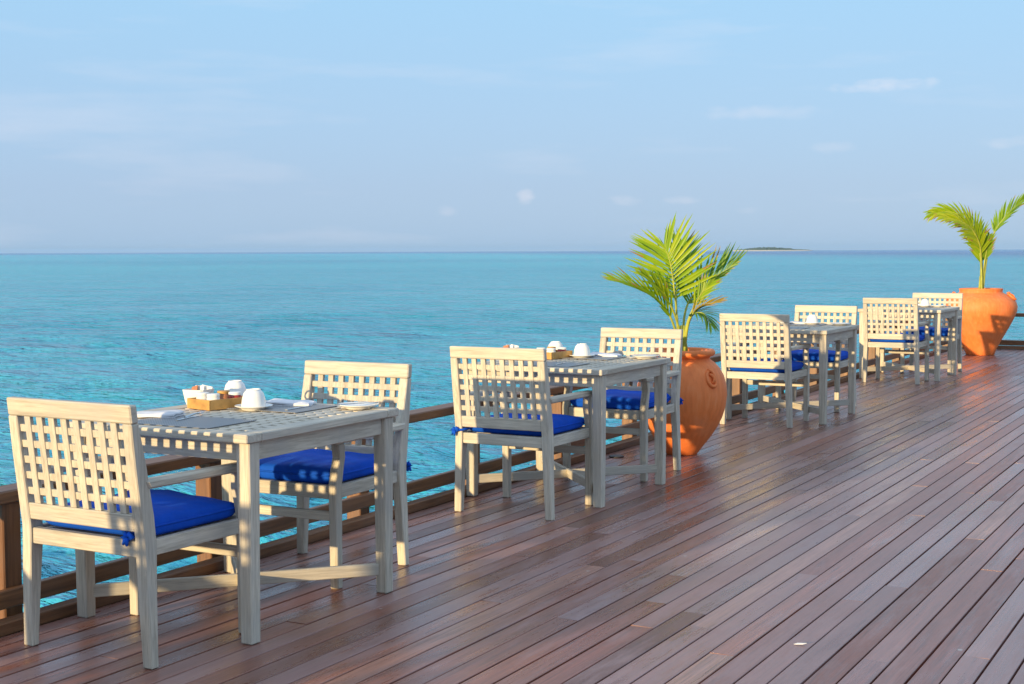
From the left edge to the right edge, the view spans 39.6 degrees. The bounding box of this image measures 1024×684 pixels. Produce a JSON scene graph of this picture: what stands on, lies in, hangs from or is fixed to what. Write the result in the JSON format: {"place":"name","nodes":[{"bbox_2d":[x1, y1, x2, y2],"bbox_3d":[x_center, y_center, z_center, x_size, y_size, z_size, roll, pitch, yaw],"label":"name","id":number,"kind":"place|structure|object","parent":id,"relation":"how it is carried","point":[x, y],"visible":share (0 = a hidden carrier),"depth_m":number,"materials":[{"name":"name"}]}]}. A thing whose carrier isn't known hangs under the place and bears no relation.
{"place":"outdoors","nodes":[
{"label":"outdoors","id":0,"kind":"place"},
{"bbox_2d":[0,249,1023,611],"bbox_3d":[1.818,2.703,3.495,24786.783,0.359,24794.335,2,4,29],"label":"sea","id":1,"kind":"structure","parent":0,"point":[144,331],"depth_m":70.41,"materials":[{"name":"liquid"}]},
{"bbox_2d":[0,351,946,637],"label":"deck substructure","id":2,"kind":"object","parent":1,"relation":"in","point":[344,533],"depth_m":7.83,"materials":[{"name":"brown wood"}]},
{"bbox_2d":[0,348,1023,683],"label":"deck","id":3,"kind":"structure","parent":2,"relation":"on","point":[876,536],"depth_m":6.09,"materials":[{"name":"brown wood"}]},
{"bbox_2d":[7,397,240,669],"bbox_3d":[-1.377,0.641,5.185,0.632,0.910,0.623,2,4,30],"label":"dining chair","id":4,"kind":"object","parent":3,"relation":"on","point":[139,521],"visible":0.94,"depth_m":4.97,"materials":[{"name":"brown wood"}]},
{"bbox_2d":[69,400,398,644],"bbox_3d":[-1.100,0.675,5.730,0.900,0.770,0.990,2,4,29],"label":"dining table","id":5,"kind":"object","parent":3,"relation":"on","point":[246,446],"visible":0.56,"depth_m":5.53,"materials":[{"name":"brown wood"}]},
{"bbox_2d":[137,409,184,417],"bbox_3d":[-1.411,0.281,5.628,0.200,0.022,0.120,0,4,9],"label":"napkin","id":6,"kind":"object","parent":5,"relation":"on","point":[173,413],"visible":0.88,"depth_m":5.58,"materials":[{"name":"white fabric"}]},
{"bbox_2d":[137,415,256,428],"bbox_3d":[-1.238,0.305,5.455,0.420,0.003,0.290,2,4,29],"label":"placemat","id":7,"kind":"object","parent":5,"relation":"on","point":[200,422],"visible":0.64,"depth_m":5.43,"materials":[{"name":"grey fabric"}]},
{"bbox_2d":[176,414,201,420],"bbox_3d":[-1.257,0.294,5.563,0.017,0.004,0.210,1,4,15],"label":"knife","id":8,"kind":"object","parent":7,"relation":"on","point":[189,417],"visible":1,"depth_m":5.54,"materials":[{"name":"metal"}]},
{"bbox_2d":[184,410,205,417],"bbox_3d":[-1.260,0.287,5.644,0.022,0.011,0.202,0,4,9],"label":"fork","id":9,"kind":"object","parent":7,"relation":"on","point":[201,411],"visible":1,"depth_m":5.64,"materials":[{"name":"metal"}]},
{"bbox_2d":[182,388,213,403],"bbox_3d":[-1.335,0.234,6.058,0.104,0.068,0.104,1,4,21],"label":"sugar bowl","id":10,"kind":"object","parent":5,"relation":"on","point":[189,393],"visible":0.4,"depth_m":6.02,"materials":[{"name":"white ceramic"}]},
{"bbox_2d":[202,385,212,392],"bbox_3d":[-1.306,0.223,6.063,0.048,0.075,0.005,12,3,8],"label":"sugar sachet","id":11,"kind":"object","parent":10,"relation":"in","point":[206,387],"visible":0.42,"depth_m":6.06,"materials":[{"name":"white paper"}]},
{"bbox_2d":[187,395,242,410],"bbox_3d":[-1.227,0.253,5.965,0.156,0.042,0.216,3,5,42],"label":"wooden tray","id":12,"kind":"object","parent":5,"relation":"on","point":[201,404],"visible":0.74,"depth_m":5.89,"materials":[{"name":"brown wood"}]},
{"bbox_2d":[196,392,208,399],"bbox_3d":[-1.294,0.238,5.951,0.054,0.054,0.054,2,4,29],"label":"jar","id":13,"kind":"object","parent":12,"relation":"in","point":[201,395],"visible":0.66,"depth_m":5.93,"materials":[{"name":"white ceramic"}]},
{"bbox_2d":[207,393,219,399],"bbox_3d":[-1.238,0.241,5.896,0.054,0.054,0.054,2,4,29],"label":"jar","id":14,"kind":"object","parent":12,"relation":"in","point":[213,396],"visible":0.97,"depth_m":5.87,"materials":[{"name":"white ceramic"}]},
{"bbox_2d":[217,390,229,398],"bbox_3d":[-1.222,0.233,6.028,0.054,0.054,0.054,2,4,29],"label":"jar","id":15,"kind":"object","parent":12,"relation":"in","point":[224,394],"visible":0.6,"depth_m":6.00,"materials":[{"name":"brown"}]},
{"bbox_2d":[228,391,241,397],"bbox_3d":[-1.164,0.236,5.974,0.054,0.054,0.054,2,4,29],"label":"jar","id":16,"kind":"object","parent":12,"relation":"in","point":[234,394],"visible":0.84,"depth_m":5.95,"materials":[{"name":"white ceramic"}]},
{"bbox_2d":[227,404,335,412],"bbox_3d":[-0.988,0.272,5.956,0.420,0.003,0.290,2,4,29],"label":"placemat","id":17,"kind":"object","parent":5,"relation":"on","point":[273,408],"visible":0.52,"depth_m":5.88,"materials":[{"name":"grey fabric"}]},
{"bbox_2d":[234,403,272,410],"bbox_3d":[-1.067,0.270,5.873,0.156,0.018,0.156,2,4,29],"label":"saucer","id":18,"kind":"object","parent":17,"relation":"on","point":[252,408],"visible":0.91,"depth_m":5.83,"materials":[{"name":"white ceramic"}]},
{"bbox_2d":[241,388,265,406],"bbox_3d":[-1.062,0.232,5.880,0.101,0.076,0.122,2,4,28],"label":"cup","id":19,"kind":"object","parent":18,"relation":"on","point":[253,397],"visible":0.97,"depth_m":5.83,"materials":[{"name":"white ceramic"}]},
{"bbox_2d":[266,398,316,405],"bbox_3d":[-0.942,0.253,6.038,0.200,0.022,0.120,0,4,9],"label":"napkin","id":20,"kind":"object","parent":17,"relation":"on","point":[280,402],"visible":0.94,"depth_m":5.99,"materials":[{"name":"white fabric"}]},
{"bbox_2d":[285,405,312,409],"bbox_3d":[-0.878,0.271,5.902,0.017,0.004,0.210,1,4,24],"label":"knife","id":21,"kind":"object","parent":17,"relation":"on","point":[299,407],"visible":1,"depth_m":5.88,"materials":[{"name":"metal"}]},
{"bbox_2d":[339,402,378,409],"bbox_3d":[-0.638,0.266,5.907,0.170,0.018,0.170,2,4,29],"label":"side plate","id":22,"kind":"object","parent":5,"relation":"on","point":[360,406],"visible":0.94,"depth_m":5.88,"materials":[{"name":"white ceramic"}]},
{"bbox_2d":[335,402,377,404],"bbox_3d":[-0.637,0.254,5.905,0.210,0.004,0.017,-2,4,-31],"label":"knife","id":23,"kind":"object","parent":22,"relation":"on","point":[355,403],"visible":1,"depth_m":5.89,"materials":[{"name":"metal"}]},
{"bbox_3d":[-1.218,0.245,6.263,0.156,0.018,0.156,2,4,29],"label":"saucer","id":24,"kind":"object","parent":5,"relation":"on","visible":0},
{"bbox_2d":[224,380,245,395],"bbox_3d":[-1.216,0.207,6.270,0.101,0.076,0.122,1,4,13],"label":"cup","id":25,"kind":"object","parent":24,"relation":"on","point":[234,385],"visible":0.71,"depth_m":6.23,"materials":[{"name":"white ceramic"}]},
{"bbox_2d":[228,360,412,588],"bbox_3d":[-0.847,0.564,6.351,0.611,0.910,0.623,2,4,28],"label":"dining chair","id":26,"kind":"object","parent":3,"relation":"on","point":[334,474],"visible":0.68,"depth_m":6.40,"materials":[{"name":"brown wood"}]},
{"bbox_2d":[0,318,947,636],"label":"deck railing","id":27,"kind":"object","parent":3,"relation":"attached to","point":[356,510],"visible":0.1,"depth_m":6.66,"materials":[{"name":"brown wood"}]},
{"bbox_2d":[450,346,592,520],"bbox_3d":[0.063,0.466,7.823,0.611,0.910,0.623,2,4,29],"label":"dining chair","id":28,"kind":"object","parent":3,"relation":"on","point":[545,431],"visible":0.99,"depth_m":7.61,"materials":[{"name":"brown wood"}]},
{"bbox_2d":[461,356,670,507],"bbox_3d":[0.334,0.496,8.439,0.900,0.770,0.990,2,4,29],"label":"dining table","id":29,"kind":"object","parent":3,"relation":"on","point":[598,376],"visible":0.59,"depth_m":8.24,"materials":[{"name":"brown wood"}]},
{"bbox_2d":[505,361,589,366],"bbox_3d":[0.196,0.126,8.165,0.420,0.003,0.290,2,4,29],"label":"placemat","id":30,"kind":"object","parent":29,"relation":"on","point":[567,364],"visible":0.62,"depth_m":8.11,"materials":[{"name":"grey fabric"}]},
{"bbox_2d":[546,350,572,359],"bbox_3d":[0.242,0.076,8.644,0.156,0.042,0.216,3,5,39],"label":"wooden tray","id":31,"kind":"object","parent":29,"relation":"on","point":[559,355],"visible":0.64,"depth_m":8.58,"materials":[{"name":"brown wood"}]},
{"bbox_2d":[547,348,554,351],"bbox_3d":[0.235,0.065,8.574,0.054,0.054,0.054,2,4,29],"label":"jar","id":32,"kind":"object","parent":31,"relation":"in","point":[550,349],"visible":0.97,"depth_m":8.55,"materials":[{"name":"white ceramic"}]},
{"bbox_2d":[558,347,565,351],"bbox_3d":[0.304,0.059,8.657,0.054,0.054,0.054,2,4,29],"label":"jar","id":33,"kind":"object","parent":31,"relation":"in","point":[560,349],"visible":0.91,"depth_m":8.63,"materials":[{"name":"white ceramic"}]},
{"bbox_2d":[561,356,626,359],"bbox_3d":[0.451,0.092,8.674,0.420,0.003,0.290,2,4,29],"label":"placemat","id":34,"kind":"object","parent":29,"relation":"on","point":[599,358],"visible":0.56,"depth_m":8.55,"materials":[{"name":"grey fabric"}]},
{"bbox_2d":[570,354,593,357],"bbox_3d":[0.425,0.086,8.647,0.156,0.018,0.156,2,4,29],"label":"saucer","id":35,"kind":"object","parent":34,"relation":"on","point":[574,356],"visible":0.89,"depth_m":8.60,"materials":[{"name":"white ceramic"}]},
{"bbox_2d":[574,344,589,355],"bbox_3d":[0.431,0.049,8.653,0.101,0.076,0.122,2,4,33],"label":"cup","id":36,"kind":"object","parent":35,"relation":"on","point":[581,349],"visible":1,"depth_m":8.61,"materials":[{"name":"white ceramic"}]},
{"bbox_2d":[590,352,621,356],"bbox_3d":[0.565,0.075,8.736,0.200,0.022,0.120,1,4,19],"label":"napkin","id":37,"kind":"object","parent":34,"relation":"on","point":[597,354],"visible":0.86,"depth_m":8.69,"materials":[{"name":"white fabric"}]},
{"bbox_2d":[633,354,658,358],"bbox_3d":[0.804,0.089,8.589,0.170,0.018,0.170,2,4,29],"label":"side plate","id":38,"kind":"object","parent":29,"relation":"on","point":[638,356],"visible":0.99,"depth_m":8.54,"materials":[{"name":"white ceramic"}]},
{"bbox_3d":[0.272,0.072,8.878,0.156,0.018,0.156,2,4,29],"label":"saucer","id":39,"kind":"object","parent":29,"relation":"on","visible":0},
{"bbox_2d":[548,341,562,349],"bbox_3d":[0.273,0.034,8.886,0.101,0.076,0.122,0,4,3],"label":"cup","id":40,"kind":"object","parent":39,"relation":"on","point":[556,344],"visible":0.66,"depth_m":8.84,"materials":[{"name":"white ceramic"}]},
{"bbox_2d":[562,327,683,481],"bbox_3d":[0.715,0.382,9.105,0.611,0.910,0.623,2,4,29],"label":"dining chair","id":41,"kind":"object","parent":3,"relation":"on","point":[633,402],"visible":0.59,"depth_m":9.16,"materials":[{"name":"brown wood"}]},
{"bbox_2d":[637,347,726,455],"bbox_3d":[1.187,0.415,9.925,0.626,0.735,0.630,2,4,29],"label":"terracotta pot","id":42,"kind":"object","parent":3,"relation":"on","point":[703,390],"visible":0.55,"depth_m":9.69,"materials":[{"name":"ceramic"}]},
{"bbox_2d":[601,214,746,350],"bbox_3d":[1.135,-0.391,9.887,0.971,1.034,0.583,1,4,14],"label":"palm plant","id":43,"kind":"object","parent":42,"relation":"on","point":[679,247],"visible":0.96,"depth_m":9.83,"materials":[{"name":"green plant"}]},
{"bbox_2d":[719,313,810,427],"bbox_3d":[2.078,0.212,11.671,0.605,0.910,0.623,2,4,28],"label":"dining chair","id":44,"kind":"object","parent":3,"relation":"on","point":[766,368],"visible":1,"depth_m":11.45,"materials":[{"name":"brown wood"}]},
{"bbox_2d":[726,323,858,424],"bbox_3d":[2.382,0.252,12.138,0.900,0.770,0.990,2,4,29],"label":"dining table","id":45,"kind":"object","parent":3,"relation":"on","point":[822,335],"visible":0.59,"depth_m":11.95,"materials":[{"name":"brown wood"}]},
{"bbox_2d":[773,324,826,325],"bbox_3d":[2.499,-0.152,12.372,0.420,0.003,0.290,2,4,29],"label":"placemat","id":46,"kind":"object","parent":45,"relation":"on","point":[804,324],"visible":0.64,"depth_m":12.34,"materials":[{"name":"grey plastic"}]},
{"bbox_2d":[790,321,805,323],"bbox_3d":[2.519,-0.173,12.491,0.200,0.022,0.120,1,4,19],"label":"napkin","id":47,"kind":"object","parent":46,"relation":"on","point":[795,322],"visible":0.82,"depth_m":12.44,"materials":[{"name":"white fabric"}]},
{"bbox_3d":[2.614,-0.161,12.383,0.156,0.018,0.156,2,4,29],"label":"saucer","id":48,"kind":"object","parent":46,"relation":"on","visible":0},
{"bbox_2d":[806,315,817,322],"bbox_3d":[2.618,-0.199,12.390,0.101,0.076,0.122,1,4,23],"label":"cup","id":49,"kind":"object","parent":48,"relation":"on","point":[812,319],"visible":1,"depth_m":12.34,"materials":[{"name":"white ceramic"}]},
{"bbox_2d":[790,327,810,328],"bbox_3d":[2.244,-0.118,11.863,0.420,0.003,0.290,2,4,29],"label":"placemat","id":50,"kind":"object","parent":45,"relation":"on","point":[799,327],"visible":0.42,"depth_m":11.87,"materials":[{"name":"grey plastic"}]},
{"bbox_2d":[831,323,849,324],"bbox_3d":[2.834,-0.155,12.275,0.170,0.018,0.170,2,4,29],"label":"side plate","id":51,"kind":"object","parent":45,"relation":"on","point":[840,323],"visible":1,"depth_m":12.21,"materials":[{"name":"white ceramic"}]},
{"bbox_2d":[776,305,857,411],"bbox_3d":[2.744,0.137,12.808,0.605,0.910,0.623,2,4,28],"label":"dining chair","id":52,"kind":"object","parent":3,"relation":"on","point":[837,357],"visible":0.54,"depth_m":12.88,"materials":[{"name":"brown wood"}]},
{"bbox_2d":[862,298,930,384],"bbox_3d":[4.132,-0.027,15.287,0.605,0.910,0.623,2,4,29],"label":"dining chair","id":53,"kind":"object","parent":3,"relation":"on","point":[915,341],"visible":1,"depth_m":15.07,"materials":[{"name":"brown wood"}]},
{"bbox_2d":[858,306,959,380],"bbox_3d":[4.439,0.003,15.905,0.900,0.770,0.990,2,4,29],"label":"dining table","id":54,"kind":"object","parent":3,"relation":"on","point":[937,314],"visible":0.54,"depth_m":15.70,"materials":[{"name":"brown wood"}]},
{"bbox_2d":[900,293,962,374],"bbox_3d":[4.856,-0.104,16.455,0.605,0.910,0.623,2,4,29],"label":"dining chair","id":55,"kind":"object","parent":3,"relation":"on","point":[946,333],"visible":0.43,"depth_m":16.52,"materials":[{"name":"brown wood"}]},
{"bbox_2d":[946,288,1017,355],"bbox_3d":[6.316,-0.277,19.165,0.940,0.897,0.941,2,4,29],"label":"terracotta pot","id":56,"kind":"object","parent":3,"relation":"on","point":[988,315],"visible":0.73,"depth_m":18.85,"materials":[{"name":"ceramic"}]},
{"bbox_2d":[923,194,1023,288],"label":"palm plant","id":57,"kind":"object","parent":56,"relation":"on","point":[979,238],"visible":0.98,"depth_m":19.00,"materials":[{"name":"green plant"}]},
{"bbox_2d":[962,313,1023,349],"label":"deck railing","id":58,"kind":"object","parent":3,"relation":"attached to","point":[1018,344],"depth_m":20.16,"materials":[{"name":"brown wood"}]},
{"bbox_2d":[0,0,1023,252],"label":"sky","id":59,"kind":"structure","parent":0,"point":[127,126],"materials":[{"name":"blue"}]},
{"bbox_2d":[609,455,623,457],"bbox_3d":[0.720,0.786,9.805,0.104,0.009,0.104,2,4,29],"label":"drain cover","id":60,"kind":"object","parent":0,"point":[616,456],"visible":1,"depth_m":9.77,"materials":[{"name":"metal"}]},
{"bbox_2d":[733,247,811,250],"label":"island","id":61,"kind":"structure","parent":0,"point":[769,249],"depth_m":4044.35,"materials":[{"name":"green plant"}]},
{"bbox_3d":[4.679,-0.407,16.113,0.156,0.018,0.156,2,4,29],"label":"saucer","id":62,"kind":"object","parent":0,"visible":0},
{"bbox_2d":[918,299,929,304],"bbox_3d":[4.674,-0.445,16.119,0.101,0.076,0.122,-2,4,-27],"label":"cup","id":63,"kind":"object","parent":62,"relation":"on","point":[924,301],"visible":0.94,"depth_m":16.08,"materials":[{"name":"white ceramic"}]}
]}

